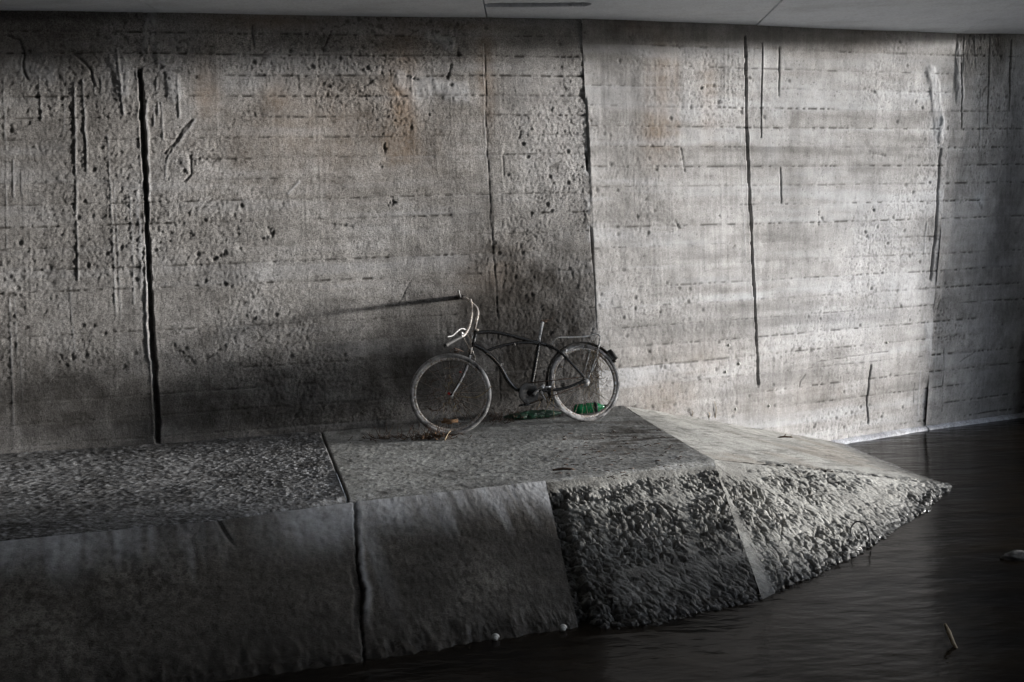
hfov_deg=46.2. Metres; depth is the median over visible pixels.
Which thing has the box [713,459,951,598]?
embankment
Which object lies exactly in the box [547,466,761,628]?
embankment
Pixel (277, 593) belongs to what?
embankment
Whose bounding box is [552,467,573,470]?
stick
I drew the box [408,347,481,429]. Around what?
washed up stems
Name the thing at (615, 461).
scattered twigs
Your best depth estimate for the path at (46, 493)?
7.88 m
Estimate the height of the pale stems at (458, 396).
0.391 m
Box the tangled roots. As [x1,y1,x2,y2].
[566,335,615,409]
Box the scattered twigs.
[551,430,690,480]
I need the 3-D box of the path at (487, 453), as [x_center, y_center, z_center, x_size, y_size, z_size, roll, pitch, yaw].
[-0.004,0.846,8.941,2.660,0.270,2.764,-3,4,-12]
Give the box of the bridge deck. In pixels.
[0,0,1023,33]
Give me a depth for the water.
6.27 m
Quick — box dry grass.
[537,336,608,413]
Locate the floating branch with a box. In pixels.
[944,623,957,647]
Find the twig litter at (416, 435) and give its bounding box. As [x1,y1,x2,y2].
[349,423,471,442]
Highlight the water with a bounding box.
[220,418,1023,681]
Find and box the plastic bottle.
[573,402,606,413]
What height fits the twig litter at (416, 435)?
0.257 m
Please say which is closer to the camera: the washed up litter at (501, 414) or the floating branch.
the floating branch
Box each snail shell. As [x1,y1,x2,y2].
[491,633,499,639]
[559,624,566,630]
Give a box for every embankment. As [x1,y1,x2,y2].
[0,481,577,681]
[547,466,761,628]
[628,407,956,485]
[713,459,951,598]
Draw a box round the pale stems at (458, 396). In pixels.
[441,368,491,412]
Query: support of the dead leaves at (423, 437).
on the path at (487, 453)
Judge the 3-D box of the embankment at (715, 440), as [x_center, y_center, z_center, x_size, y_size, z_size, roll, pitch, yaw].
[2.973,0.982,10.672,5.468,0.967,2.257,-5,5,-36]
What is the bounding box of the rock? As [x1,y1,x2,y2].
[1000,550,1023,560]
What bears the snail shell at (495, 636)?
on the embankment at (277, 593)
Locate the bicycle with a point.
(530, 391)
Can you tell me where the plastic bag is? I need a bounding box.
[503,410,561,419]
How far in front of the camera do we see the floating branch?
5.89 m
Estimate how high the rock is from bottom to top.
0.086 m
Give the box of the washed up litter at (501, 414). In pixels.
[460,403,585,423]
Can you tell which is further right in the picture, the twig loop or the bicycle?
the twig loop
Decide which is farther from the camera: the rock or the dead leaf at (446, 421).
the dead leaf at (446, 421)
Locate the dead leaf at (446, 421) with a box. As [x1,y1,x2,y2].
[441,418,457,423]
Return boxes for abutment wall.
[0,10,1023,461]
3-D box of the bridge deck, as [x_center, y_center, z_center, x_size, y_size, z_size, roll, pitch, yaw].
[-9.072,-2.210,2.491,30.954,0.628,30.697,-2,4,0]
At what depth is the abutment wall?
10.24 m
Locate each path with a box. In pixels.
[0,432,346,540]
[322,406,715,504]
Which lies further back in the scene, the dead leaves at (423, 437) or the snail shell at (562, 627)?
the dead leaves at (423, 437)
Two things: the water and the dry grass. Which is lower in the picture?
the water
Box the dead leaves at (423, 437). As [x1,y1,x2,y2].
[401,432,445,440]
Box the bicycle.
[409,290,619,434]
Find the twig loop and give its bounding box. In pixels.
[850,521,870,544]

